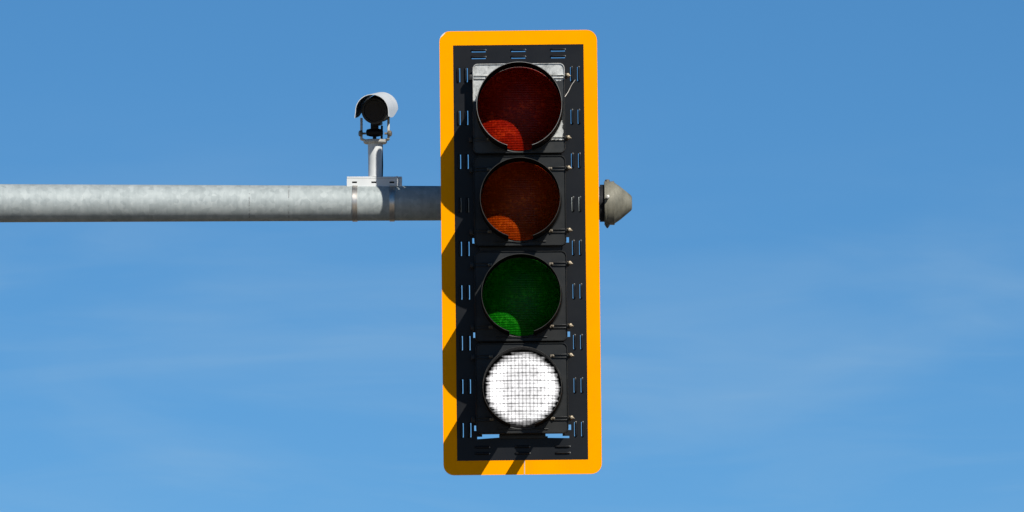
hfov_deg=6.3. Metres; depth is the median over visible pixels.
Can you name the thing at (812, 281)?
sky
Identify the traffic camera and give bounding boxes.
[347,92,401,221]
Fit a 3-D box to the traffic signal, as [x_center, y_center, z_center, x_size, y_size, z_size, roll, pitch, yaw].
[-0.006,-0.007,35.079,0.549,1.675,0.823,3,-7,-25]
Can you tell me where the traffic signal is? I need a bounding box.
[439,30,601,474]
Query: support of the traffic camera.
attached to the mast arm
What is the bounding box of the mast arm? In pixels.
[0,179,631,227]
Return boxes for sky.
[0,0,1023,511]
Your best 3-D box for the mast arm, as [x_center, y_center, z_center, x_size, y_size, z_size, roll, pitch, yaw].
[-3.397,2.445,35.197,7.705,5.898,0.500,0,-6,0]

